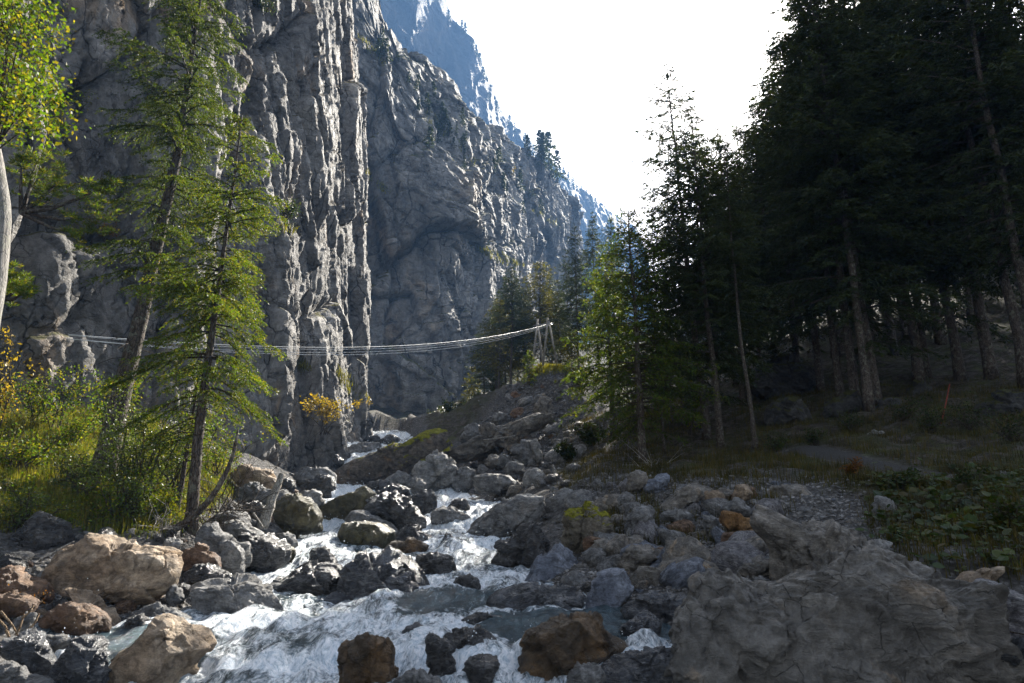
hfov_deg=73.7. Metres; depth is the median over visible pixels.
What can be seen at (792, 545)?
boulder
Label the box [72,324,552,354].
steel cable
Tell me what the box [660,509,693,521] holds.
boulder
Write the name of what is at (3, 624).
dry stick
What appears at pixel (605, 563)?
stone
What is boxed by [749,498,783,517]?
stone
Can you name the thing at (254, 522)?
stone
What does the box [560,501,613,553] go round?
boulder
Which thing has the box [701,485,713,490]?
stone
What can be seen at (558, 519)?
stone
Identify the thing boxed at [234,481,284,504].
boulder
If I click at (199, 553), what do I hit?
boulder
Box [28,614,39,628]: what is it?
dry stick
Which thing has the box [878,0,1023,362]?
spruce tree
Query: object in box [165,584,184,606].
rock
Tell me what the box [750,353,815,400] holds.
boulder
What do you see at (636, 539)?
boulder
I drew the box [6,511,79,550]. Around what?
boulder
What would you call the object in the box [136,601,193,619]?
boulder
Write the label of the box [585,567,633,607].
boulder
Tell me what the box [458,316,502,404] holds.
spruce tree
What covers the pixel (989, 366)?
spruce tree
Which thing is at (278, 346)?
steel cable
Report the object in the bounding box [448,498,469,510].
rock
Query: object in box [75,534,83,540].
stone
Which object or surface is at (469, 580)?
rock
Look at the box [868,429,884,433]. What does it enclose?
rock
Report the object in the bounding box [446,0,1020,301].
sky
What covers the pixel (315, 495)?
boulder
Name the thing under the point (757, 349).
spruce tree
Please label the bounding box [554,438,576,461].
shrub
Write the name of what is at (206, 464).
shrub
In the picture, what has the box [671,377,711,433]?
sapling
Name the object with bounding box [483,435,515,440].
dead branch
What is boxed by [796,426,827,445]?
shrub
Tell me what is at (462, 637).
boulder
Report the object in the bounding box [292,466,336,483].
boulder
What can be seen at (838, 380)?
spruce tree
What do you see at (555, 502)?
boulder
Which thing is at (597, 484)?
stone
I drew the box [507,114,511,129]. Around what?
mountain spruce
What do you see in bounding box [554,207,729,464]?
spruce tree
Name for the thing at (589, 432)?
shrub
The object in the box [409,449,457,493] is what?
boulder
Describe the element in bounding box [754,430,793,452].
shrub
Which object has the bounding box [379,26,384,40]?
mountain spruce
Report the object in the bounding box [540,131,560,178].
mountain spruce
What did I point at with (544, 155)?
mountain spruce
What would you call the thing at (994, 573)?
boulder
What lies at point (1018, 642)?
boulder
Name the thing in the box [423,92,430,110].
mountain spruce
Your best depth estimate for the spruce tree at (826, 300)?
27.06 m
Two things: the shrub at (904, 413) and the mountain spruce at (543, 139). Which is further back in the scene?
the mountain spruce at (543, 139)
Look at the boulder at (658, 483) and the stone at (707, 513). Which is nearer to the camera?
the stone at (707, 513)
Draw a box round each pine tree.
[2,139,122,253]
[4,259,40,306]
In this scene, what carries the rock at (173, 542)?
on the ground terrain at (418, 423)
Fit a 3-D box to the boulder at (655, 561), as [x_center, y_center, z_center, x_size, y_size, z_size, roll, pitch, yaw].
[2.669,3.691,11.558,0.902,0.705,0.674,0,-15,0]
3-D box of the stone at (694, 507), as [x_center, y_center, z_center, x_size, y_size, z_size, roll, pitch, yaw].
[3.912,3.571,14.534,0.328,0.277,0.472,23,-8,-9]
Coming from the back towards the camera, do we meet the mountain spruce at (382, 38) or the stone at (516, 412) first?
the mountain spruce at (382, 38)
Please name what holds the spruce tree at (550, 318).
on the ground terrain at (418, 423)
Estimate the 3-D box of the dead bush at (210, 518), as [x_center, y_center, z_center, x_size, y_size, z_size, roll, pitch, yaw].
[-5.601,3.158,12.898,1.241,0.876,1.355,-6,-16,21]
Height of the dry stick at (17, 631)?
0.270 m
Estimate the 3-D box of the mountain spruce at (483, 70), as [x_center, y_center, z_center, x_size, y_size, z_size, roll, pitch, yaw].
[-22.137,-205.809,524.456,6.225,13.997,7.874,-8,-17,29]
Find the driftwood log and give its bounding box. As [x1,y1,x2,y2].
[256,473,284,529]
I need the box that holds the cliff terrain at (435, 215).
[352,0,587,412]
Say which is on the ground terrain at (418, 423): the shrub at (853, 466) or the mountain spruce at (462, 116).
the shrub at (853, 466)
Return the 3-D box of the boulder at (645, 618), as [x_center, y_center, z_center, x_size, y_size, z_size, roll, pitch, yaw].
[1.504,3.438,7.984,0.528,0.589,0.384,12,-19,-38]
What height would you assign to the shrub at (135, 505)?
1.064 m
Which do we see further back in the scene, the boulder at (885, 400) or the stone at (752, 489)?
the boulder at (885, 400)
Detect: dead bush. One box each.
[133,497,185,535]
[157,415,325,532]
[167,489,249,526]
[623,443,679,468]
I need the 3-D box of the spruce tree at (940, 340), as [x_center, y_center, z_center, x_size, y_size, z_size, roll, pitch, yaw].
[22.940,-12.787,41.066,11.175,27.778,9.140,-4,-15,13]
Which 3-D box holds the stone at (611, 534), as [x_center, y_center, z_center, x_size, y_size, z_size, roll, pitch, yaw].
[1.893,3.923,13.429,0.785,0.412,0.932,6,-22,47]
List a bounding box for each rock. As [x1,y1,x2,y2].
[12,611,36,631]
[162,537,182,550]
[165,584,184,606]
[178,583,190,598]
[276,531,298,547]
[279,489,288,494]
[282,478,294,491]
[289,546,295,562]
[308,546,337,562]
[327,454,343,469]
[362,435,379,441]
[377,434,399,444]
[402,622,423,633]
[406,477,426,490]
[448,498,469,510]
[453,573,480,589]
[700,515,718,529]
[720,532,733,541]
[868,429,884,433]
[871,495,897,515]
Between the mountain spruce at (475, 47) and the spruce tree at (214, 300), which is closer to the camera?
the spruce tree at (214, 300)
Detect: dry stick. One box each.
[0,610,17,635]
[0,619,9,633]
[14,614,24,635]
[21,605,33,618]
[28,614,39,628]
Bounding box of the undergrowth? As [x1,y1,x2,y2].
[855,456,1023,571]
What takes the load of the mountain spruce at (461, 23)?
on the mountain
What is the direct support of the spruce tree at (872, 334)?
on the ground terrain at (418, 423)
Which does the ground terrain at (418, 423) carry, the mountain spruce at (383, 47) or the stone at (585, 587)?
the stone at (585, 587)
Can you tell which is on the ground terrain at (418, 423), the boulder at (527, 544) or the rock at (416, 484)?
the boulder at (527, 544)
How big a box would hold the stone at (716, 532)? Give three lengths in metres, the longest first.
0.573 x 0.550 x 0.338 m
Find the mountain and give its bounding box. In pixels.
[380,0,651,343]
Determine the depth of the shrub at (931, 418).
20.51 m
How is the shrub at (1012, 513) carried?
on the ground terrain at (418, 423)
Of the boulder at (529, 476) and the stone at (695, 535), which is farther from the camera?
the boulder at (529, 476)
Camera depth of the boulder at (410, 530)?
17.06 m
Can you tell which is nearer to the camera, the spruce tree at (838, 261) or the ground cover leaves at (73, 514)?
the ground cover leaves at (73, 514)
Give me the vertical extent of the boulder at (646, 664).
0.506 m
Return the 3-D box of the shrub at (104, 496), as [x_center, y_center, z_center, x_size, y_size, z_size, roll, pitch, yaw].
[-7.041,2.771,12.420,1.662,1.165,1.536,9,-17,-30]
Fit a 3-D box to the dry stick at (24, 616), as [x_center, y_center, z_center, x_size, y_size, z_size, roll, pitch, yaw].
[-5.054,2.825,7.119,0.103,0.133,0.053,8,-17,-27]
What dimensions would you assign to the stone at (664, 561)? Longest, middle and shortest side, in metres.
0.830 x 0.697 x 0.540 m
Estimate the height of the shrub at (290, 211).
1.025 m
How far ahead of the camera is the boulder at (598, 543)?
12.47 m
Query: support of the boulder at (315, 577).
on the ground terrain at (418, 423)
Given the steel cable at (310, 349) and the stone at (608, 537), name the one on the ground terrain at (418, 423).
the stone at (608, 537)
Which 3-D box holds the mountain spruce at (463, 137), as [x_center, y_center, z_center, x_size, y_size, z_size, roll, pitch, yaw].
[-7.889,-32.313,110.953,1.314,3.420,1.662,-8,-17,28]
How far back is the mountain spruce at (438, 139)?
106.64 m
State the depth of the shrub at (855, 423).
23.08 m
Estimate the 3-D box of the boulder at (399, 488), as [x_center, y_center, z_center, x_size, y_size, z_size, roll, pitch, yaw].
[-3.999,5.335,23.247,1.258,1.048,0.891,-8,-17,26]
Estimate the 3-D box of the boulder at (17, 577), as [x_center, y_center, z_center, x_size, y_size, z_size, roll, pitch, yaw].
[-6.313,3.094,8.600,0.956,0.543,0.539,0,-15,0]
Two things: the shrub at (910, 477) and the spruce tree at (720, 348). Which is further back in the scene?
the spruce tree at (720, 348)
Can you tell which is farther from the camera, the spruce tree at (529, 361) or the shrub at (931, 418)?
the spruce tree at (529, 361)
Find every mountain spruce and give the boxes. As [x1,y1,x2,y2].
[373,38,381,56]
[378,40,388,62]
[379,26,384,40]
[380,37,392,60]
[406,71,411,84]
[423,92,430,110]
[424,126,434,149]
[428,81,438,103]
[435,129,441,142]
[436,101,446,119]
[438,119,442,131]
[441,108,448,124]
[446,9,451,26]
[446,122,455,136]
[458,19,465,32]
[459,107,466,127]
[461,133,467,151]
[462,22,467,36]
[462,156,465,167]
[474,44,478,59]
[481,66,487,81]
[492,157,497,173]
[494,148,502,164]
[501,173,507,190]
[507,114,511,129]
[517,169,526,191]
[523,134,533,159]
[533,129,546,156]
[534,137,547,172]
[536,132,552,162]
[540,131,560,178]
[554,150,567,182]
[589,200,594,211]
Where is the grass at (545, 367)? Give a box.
[516,362,585,382]
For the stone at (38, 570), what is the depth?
9.66 m
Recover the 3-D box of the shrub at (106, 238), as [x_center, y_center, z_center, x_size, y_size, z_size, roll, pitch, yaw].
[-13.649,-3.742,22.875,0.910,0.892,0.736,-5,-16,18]
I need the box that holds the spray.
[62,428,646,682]
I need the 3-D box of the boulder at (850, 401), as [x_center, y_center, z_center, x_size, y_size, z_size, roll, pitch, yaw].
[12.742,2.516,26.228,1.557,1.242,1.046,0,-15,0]
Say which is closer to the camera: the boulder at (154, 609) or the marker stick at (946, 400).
the boulder at (154, 609)
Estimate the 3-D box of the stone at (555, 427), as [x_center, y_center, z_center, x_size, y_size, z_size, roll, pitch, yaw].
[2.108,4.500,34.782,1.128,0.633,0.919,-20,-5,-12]
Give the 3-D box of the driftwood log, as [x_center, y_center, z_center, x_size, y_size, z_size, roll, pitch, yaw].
[-5.880,3.911,16.588,0.582,1.440,0.319,4,-15,-14]
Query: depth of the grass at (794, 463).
17.96 m
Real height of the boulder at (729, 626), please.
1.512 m
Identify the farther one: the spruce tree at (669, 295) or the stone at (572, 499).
the spruce tree at (669, 295)
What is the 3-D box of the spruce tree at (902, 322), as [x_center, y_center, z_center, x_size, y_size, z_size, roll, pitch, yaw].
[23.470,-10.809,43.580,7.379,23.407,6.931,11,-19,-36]
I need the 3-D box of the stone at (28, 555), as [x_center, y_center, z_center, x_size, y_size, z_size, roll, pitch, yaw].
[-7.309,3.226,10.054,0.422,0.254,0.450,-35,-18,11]
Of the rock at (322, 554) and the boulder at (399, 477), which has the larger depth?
the boulder at (399, 477)
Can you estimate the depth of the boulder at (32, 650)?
6.70 m
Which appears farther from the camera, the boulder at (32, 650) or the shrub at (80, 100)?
the shrub at (80, 100)
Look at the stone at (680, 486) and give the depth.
15.53 m
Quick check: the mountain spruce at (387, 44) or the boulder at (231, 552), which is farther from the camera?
the mountain spruce at (387, 44)
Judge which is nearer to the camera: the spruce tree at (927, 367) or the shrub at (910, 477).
the shrub at (910, 477)
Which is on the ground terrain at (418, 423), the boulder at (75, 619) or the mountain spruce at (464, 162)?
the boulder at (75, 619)
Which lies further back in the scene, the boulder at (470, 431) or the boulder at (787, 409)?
the boulder at (470, 431)
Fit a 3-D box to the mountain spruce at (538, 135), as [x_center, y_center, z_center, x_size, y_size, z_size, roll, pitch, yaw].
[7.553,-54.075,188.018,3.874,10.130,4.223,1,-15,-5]
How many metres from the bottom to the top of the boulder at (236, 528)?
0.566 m
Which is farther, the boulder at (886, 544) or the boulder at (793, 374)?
the boulder at (793, 374)
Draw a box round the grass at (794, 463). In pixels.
[406,370,1023,591]
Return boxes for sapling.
[0,325,51,425]
[27,361,91,434]
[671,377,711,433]
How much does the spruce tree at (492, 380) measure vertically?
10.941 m
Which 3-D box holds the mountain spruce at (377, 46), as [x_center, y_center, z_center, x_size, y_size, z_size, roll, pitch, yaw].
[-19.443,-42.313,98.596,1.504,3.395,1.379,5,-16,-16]
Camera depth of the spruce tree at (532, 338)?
55.84 m
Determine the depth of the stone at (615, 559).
11.63 m
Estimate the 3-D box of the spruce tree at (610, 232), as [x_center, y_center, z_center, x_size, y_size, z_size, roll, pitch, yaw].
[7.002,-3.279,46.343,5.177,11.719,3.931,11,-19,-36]
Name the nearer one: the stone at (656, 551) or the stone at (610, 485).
the stone at (656, 551)
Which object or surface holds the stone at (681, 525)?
on the ground terrain at (418, 423)
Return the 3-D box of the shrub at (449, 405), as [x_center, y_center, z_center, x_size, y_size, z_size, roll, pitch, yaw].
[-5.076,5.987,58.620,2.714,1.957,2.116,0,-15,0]
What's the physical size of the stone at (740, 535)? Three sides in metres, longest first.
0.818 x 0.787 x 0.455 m
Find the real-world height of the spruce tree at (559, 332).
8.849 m
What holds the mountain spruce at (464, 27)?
on the mountain
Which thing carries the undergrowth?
on the ground terrain at (418, 423)
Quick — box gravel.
[0,371,881,634]
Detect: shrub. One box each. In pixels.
[0,372,100,427]
[0,422,83,474]
[0,475,88,529]
[3,584,53,617]
[34,440,125,496]
[36,392,106,450]
[64,87,98,111]
[69,463,177,522]
[73,369,150,433]
[86,384,205,498]
[89,462,169,522]
[95,214,120,241]
[113,484,184,523]
[129,401,237,493]
[179,422,272,477]
[251,0,277,15]
[279,194,301,222]
[297,393,372,434]
[437,399,457,412]
[439,397,463,411]
[471,389,487,397]
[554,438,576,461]
[562,362,614,385]
[569,418,609,446]
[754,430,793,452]
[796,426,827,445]
[828,407,866,431]
[839,456,862,477]
[886,392,937,421]
[887,463,922,490]
[912,405,960,432]
[916,391,996,429]
[949,459,993,491]
[965,402,1023,440]
[983,486,1023,527]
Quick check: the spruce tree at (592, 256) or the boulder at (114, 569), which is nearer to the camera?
the boulder at (114, 569)
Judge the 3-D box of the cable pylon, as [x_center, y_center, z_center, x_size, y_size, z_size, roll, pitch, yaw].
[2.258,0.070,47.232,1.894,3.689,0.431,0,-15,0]
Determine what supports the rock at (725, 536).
on the ground terrain at (418, 423)
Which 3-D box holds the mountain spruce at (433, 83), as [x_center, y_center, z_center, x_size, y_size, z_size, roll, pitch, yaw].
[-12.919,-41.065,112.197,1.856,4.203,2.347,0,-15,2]
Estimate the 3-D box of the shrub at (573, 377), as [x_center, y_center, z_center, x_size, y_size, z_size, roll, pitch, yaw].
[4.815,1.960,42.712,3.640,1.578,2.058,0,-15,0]
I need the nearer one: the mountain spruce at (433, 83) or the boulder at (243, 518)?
the boulder at (243, 518)
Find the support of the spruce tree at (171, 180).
on the ground terrain at (418, 423)
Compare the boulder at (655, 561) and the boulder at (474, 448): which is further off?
the boulder at (474, 448)
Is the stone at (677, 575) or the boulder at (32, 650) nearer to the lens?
the boulder at (32, 650)
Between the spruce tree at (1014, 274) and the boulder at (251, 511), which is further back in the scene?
the spruce tree at (1014, 274)
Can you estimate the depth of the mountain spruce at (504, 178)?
126.15 m
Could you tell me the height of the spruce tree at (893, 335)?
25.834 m
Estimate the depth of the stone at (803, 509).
12.94 m
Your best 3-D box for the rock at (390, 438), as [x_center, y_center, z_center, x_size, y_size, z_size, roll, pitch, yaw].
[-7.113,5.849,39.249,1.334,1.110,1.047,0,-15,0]
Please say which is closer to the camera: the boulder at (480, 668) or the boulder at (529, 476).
the boulder at (480, 668)
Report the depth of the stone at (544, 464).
29.64 m
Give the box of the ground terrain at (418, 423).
[0,241,1023,662]
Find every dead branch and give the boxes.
[38,541,73,561]
[252,513,263,527]
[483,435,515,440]
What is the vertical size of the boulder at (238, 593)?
0.845 m
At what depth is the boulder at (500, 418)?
40.35 m
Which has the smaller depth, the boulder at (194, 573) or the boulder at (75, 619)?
the boulder at (75, 619)
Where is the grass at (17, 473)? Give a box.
[0,401,237,539]
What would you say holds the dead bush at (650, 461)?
on the ground terrain at (418, 423)
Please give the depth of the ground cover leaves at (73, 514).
12.97 m
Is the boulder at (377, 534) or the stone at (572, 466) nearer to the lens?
the boulder at (377, 534)
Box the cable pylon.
[531,317,557,367]
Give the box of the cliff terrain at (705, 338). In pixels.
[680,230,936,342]
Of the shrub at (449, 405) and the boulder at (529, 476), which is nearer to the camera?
the boulder at (529, 476)
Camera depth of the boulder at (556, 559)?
11.96 m
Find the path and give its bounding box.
[788,445,943,477]
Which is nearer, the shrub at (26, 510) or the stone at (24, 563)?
the stone at (24, 563)
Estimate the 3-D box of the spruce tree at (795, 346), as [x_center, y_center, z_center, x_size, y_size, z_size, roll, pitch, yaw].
[14.195,-6.313,36.060,9.380,18.559,7.123,-5,-16,17]
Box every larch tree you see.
[461,367,480,400]
[466,299,527,388]
[507,262,585,372]
[559,334,583,370]
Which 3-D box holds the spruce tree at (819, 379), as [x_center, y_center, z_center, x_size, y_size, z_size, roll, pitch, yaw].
[14.089,-6.705,33.214,4.674,19.092,6.467,-5,-16,17]
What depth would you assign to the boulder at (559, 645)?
7.04 m
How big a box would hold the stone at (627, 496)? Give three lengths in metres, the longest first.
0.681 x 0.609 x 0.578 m
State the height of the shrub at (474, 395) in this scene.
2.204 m
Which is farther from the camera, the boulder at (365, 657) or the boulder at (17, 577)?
the boulder at (17, 577)
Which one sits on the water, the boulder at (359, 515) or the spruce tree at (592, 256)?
the boulder at (359, 515)
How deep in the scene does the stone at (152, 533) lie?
11.95 m
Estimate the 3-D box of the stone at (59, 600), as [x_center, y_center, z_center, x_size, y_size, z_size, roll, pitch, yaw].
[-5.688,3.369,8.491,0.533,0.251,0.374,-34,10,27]
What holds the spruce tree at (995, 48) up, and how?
on the ground terrain at (418, 423)
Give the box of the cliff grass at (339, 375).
[276,33,560,403]
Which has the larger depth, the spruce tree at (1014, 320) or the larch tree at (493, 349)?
the larch tree at (493, 349)
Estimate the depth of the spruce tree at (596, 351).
31.86 m
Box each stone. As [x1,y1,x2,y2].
[0,553,23,563]
[0,558,27,571]
[8,560,28,568]
[11,551,33,559]
[32,567,41,573]
[36,609,45,614]
[45,596,71,610]
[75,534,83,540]
[98,526,116,534]
[114,600,136,613]
[121,528,135,537]
[146,530,157,536]
[154,535,164,542]
[165,529,176,536]
[251,519,257,525]
[477,455,487,461]
[478,464,488,472]
[505,393,512,400]
[505,485,521,497]
[510,407,523,417]
[517,396,532,405]
[519,468,532,477]
[527,430,539,437]
[527,460,536,466]
[533,394,541,401]
[533,477,546,487]
[540,462,548,467]
[541,514,552,519]
[542,422,560,435]
[543,469,550,474]
[544,447,563,461]
[544,473,560,484]
[555,515,561,523]
[560,479,572,487]
[560,569,587,586]
[563,437,573,442]
[564,489,591,508]
[565,415,575,422]
[565,463,579,470]
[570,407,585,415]
[573,444,586,458]
[581,547,606,565]
[581,582,590,592]
[582,536,600,550]
[592,480,604,489]
[594,497,612,511]
[594,531,617,537]
[596,556,614,571]
[598,534,611,540]
[600,534,628,555]
[602,494,619,507]
[606,482,615,488]
[610,554,621,566]
[611,514,626,525]
[615,491,636,509]
[617,502,644,516]
[618,478,627,490]
[620,540,657,554]
[630,520,657,543]
[634,580,649,590]
[651,547,660,555]
[656,525,666,538]
[657,528,685,545]
[657,552,669,570]
[658,547,664,563]
[659,556,705,588]
[660,562,675,575]
[664,535,711,560]
[664,554,718,569]
[666,519,695,533]
[672,484,685,495]
[687,503,701,511]
[687,530,708,538]
[700,511,712,518]
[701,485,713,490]
[703,497,728,515]
[710,540,764,572]
[711,526,724,543]
[717,487,732,500]
[728,530,768,554]
[730,486,756,500]
[740,566,761,575]
[745,534,767,553]
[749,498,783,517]
[796,507,810,512]
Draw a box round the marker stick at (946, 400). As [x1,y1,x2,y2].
[940,384,949,423]
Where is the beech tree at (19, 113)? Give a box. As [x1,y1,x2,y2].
[0,0,91,324]
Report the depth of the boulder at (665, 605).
8.92 m
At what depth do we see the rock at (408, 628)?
8.49 m
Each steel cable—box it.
[69,323,550,347]
[69,325,545,349]
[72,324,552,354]
[76,324,550,352]
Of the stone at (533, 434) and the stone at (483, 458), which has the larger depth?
the stone at (533, 434)
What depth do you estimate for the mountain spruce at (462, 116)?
114.22 m
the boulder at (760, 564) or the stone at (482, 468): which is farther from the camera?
the stone at (482, 468)
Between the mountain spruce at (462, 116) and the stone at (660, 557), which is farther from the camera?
the mountain spruce at (462, 116)
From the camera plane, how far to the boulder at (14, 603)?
8.02 m
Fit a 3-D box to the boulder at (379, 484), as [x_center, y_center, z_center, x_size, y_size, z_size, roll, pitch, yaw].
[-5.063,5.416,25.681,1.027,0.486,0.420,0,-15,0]
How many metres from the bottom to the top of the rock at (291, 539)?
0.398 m
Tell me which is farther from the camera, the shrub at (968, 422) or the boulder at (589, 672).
the shrub at (968, 422)
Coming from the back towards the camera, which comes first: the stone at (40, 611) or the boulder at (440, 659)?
the stone at (40, 611)
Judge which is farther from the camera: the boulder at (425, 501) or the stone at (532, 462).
the stone at (532, 462)
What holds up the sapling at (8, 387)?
on the ground terrain at (418, 423)
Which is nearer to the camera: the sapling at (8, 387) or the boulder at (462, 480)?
the sapling at (8, 387)
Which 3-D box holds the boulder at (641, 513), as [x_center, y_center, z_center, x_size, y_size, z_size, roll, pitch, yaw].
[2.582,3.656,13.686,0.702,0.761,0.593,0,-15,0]
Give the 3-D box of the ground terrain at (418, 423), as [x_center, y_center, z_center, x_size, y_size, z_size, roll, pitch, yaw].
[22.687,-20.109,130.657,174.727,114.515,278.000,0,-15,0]
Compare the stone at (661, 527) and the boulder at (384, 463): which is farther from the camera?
the boulder at (384, 463)
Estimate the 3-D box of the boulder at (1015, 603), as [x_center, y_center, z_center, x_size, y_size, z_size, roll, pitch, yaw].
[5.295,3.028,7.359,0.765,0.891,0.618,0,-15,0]
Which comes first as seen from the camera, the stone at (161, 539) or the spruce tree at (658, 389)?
the stone at (161, 539)
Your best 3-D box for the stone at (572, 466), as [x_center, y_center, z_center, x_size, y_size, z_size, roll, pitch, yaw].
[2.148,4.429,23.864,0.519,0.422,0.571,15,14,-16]
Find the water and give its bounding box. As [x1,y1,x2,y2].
[33,430,671,682]
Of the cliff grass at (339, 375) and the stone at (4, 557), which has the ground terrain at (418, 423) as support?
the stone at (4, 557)
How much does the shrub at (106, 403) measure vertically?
1.999 m
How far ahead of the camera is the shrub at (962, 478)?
13.19 m
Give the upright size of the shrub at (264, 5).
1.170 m
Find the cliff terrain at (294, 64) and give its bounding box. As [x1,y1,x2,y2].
[0,0,373,473]
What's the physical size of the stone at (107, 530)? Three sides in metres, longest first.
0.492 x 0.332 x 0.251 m
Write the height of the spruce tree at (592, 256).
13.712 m
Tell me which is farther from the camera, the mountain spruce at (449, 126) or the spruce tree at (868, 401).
the mountain spruce at (449, 126)
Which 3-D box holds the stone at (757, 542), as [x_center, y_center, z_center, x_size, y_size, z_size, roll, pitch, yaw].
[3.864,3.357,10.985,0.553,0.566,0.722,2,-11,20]
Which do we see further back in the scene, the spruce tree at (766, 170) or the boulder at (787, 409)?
the spruce tree at (766, 170)
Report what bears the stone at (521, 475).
on the ground terrain at (418, 423)
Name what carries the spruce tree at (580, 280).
on the ground terrain at (418, 423)
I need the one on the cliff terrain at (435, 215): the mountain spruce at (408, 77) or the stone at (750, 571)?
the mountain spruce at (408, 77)
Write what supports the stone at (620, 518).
on the ground terrain at (418, 423)
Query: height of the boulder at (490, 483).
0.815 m
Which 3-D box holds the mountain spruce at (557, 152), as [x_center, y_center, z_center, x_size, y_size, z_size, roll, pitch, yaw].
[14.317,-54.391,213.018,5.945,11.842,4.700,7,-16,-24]
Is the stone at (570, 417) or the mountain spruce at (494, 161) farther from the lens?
the mountain spruce at (494, 161)
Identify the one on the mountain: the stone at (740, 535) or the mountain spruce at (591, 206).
the mountain spruce at (591, 206)
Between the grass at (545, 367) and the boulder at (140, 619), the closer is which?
the boulder at (140, 619)
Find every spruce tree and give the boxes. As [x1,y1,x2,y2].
[64,0,277,483]
[95,114,289,536]
[133,366,243,514]
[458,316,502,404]
[469,292,521,393]
[477,266,541,383]
[477,282,534,383]
[500,285,543,382]
[506,276,548,375]
[519,350,537,385]
[520,272,576,363]
[541,252,591,369]
[542,279,572,364]
[550,222,597,369]
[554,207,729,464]
[554,254,667,435]
[562,211,626,368]
[577,215,639,362]
[592,61,797,439]
[606,316,640,400]
[625,307,644,374]
[626,213,689,450]
[635,316,680,411]
[643,300,694,421]
[646,96,780,449]
[648,179,714,426]
[657,128,770,401]
[693,127,778,385]
[694,138,771,449]
[696,136,798,405]
[719,102,797,357]
[722,68,904,364]
[725,123,792,360]
[731,0,920,395]
[731,0,1002,404]
[740,43,829,393]
[747,89,802,330]
[749,0,896,396]
[752,0,933,411]
[755,0,984,381]
[758,26,894,358]
[777,214,861,357]
[823,0,1023,380]
[831,249,884,340]
[835,1,899,355]
[836,0,1023,387]
[836,2,979,378]
[858,2,988,344]
[861,0,1020,379]
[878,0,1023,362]
[890,0,1023,209]
[896,211,944,343]
[906,137,1012,318]
[925,92,1023,307]
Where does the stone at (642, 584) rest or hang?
on the ground terrain at (418, 423)
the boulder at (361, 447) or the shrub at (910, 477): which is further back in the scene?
the boulder at (361, 447)
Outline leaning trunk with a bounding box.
[161,430,238,531]
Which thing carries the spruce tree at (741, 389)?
on the ground terrain at (418, 423)
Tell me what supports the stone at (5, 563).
on the ground terrain at (418, 423)
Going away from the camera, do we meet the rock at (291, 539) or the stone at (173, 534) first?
the stone at (173, 534)
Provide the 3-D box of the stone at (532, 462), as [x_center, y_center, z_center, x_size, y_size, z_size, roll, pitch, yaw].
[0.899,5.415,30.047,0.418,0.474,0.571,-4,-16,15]
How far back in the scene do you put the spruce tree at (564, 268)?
60.98 m
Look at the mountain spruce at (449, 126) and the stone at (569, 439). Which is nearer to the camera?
the stone at (569, 439)
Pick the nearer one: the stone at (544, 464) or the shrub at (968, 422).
the shrub at (968, 422)
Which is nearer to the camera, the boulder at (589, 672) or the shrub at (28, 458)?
the boulder at (589, 672)
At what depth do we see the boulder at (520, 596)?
9.89 m
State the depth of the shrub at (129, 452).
13.63 m
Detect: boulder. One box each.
[0,565,54,604]
[0,589,39,618]
[0,627,56,674]
[0,660,55,682]
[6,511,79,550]
[38,601,111,635]
[41,533,183,604]
[46,633,71,651]
[47,634,112,682]
[60,587,120,626]
[106,613,216,682]
[123,613,151,629]
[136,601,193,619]
[181,542,221,570]
[181,563,231,585]
[189,572,283,614]
[194,521,251,574]
[210,511,251,522]
[220,519,263,537]
[229,464,281,488]
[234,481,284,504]
[235,531,291,572]
[242,500,263,520]
[269,559,342,595]
[272,492,322,538]
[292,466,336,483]
[300,474,335,498]
[300,489,325,508]
[320,486,376,519]
[323,545,418,604]
[334,428,452,485]
[337,520,394,548]
[337,632,398,682]
[344,510,397,533]
[347,442,381,453]
[363,490,426,530]
[365,479,390,491]
[375,483,412,501]
[384,536,428,553]
[385,470,412,485]
[392,668,441,682]
[394,548,429,585]
[395,523,431,541]
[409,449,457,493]
[411,489,436,514]
[415,551,456,574]
[425,632,456,676]
[430,505,470,524]
[443,624,496,648]
[447,412,553,462]
[451,466,475,492]
[458,422,480,443]
[461,611,501,624]
[462,653,499,682]
[466,493,546,537]
[471,473,516,494]
[484,454,498,469]
[486,581,586,610]
[491,521,550,567]
[492,411,509,424]
[497,454,510,467]
[503,461,523,475]
[509,439,542,465]
[510,391,520,397]
[517,611,628,680]
[522,468,544,486]
[524,543,578,581]
[530,438,542,463]
[534,396,554,421]
[544,487,572,513]
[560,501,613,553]
[565,661,606,682]
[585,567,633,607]
[588,538,608,548]
[601,645,673,682]
[617,544,657,570]
[619,609,661,635]
[620,590,686,622]
[623,505,655,536]
[626,470,648,491]
[628,535,643,543]
[629,566,663,586]
[643,473,669,494]
[649,553,659,565]
[659,480,704,509]
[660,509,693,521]
[664,567,792,682]
[704,490,725,499]
[719,497,751,517]
[719,510,751,531]
[732,484,752,500]
[736,554,768,577]
[749,504,866,580]
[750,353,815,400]
[751,576,771,581]
[752,540,1023,682]
[763,395,811,425]
[765,483,811,497]
[823,390,861,417]
[873,538,892,549]
[875,397,903,409]
[956,566,1004,582]
[971,578,1023,638]
[974,388,1023,415]
[1001,636,1023,667]
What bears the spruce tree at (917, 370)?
on the ground terrain at (418, 423)
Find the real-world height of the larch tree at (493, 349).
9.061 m
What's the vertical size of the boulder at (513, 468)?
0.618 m
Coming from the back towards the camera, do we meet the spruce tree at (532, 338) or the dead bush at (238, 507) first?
the spruce tree at (532, 338)
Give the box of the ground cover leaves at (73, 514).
[0,423,237,536]
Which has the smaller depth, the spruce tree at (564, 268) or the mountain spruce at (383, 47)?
the spruce tree at (564, 268)

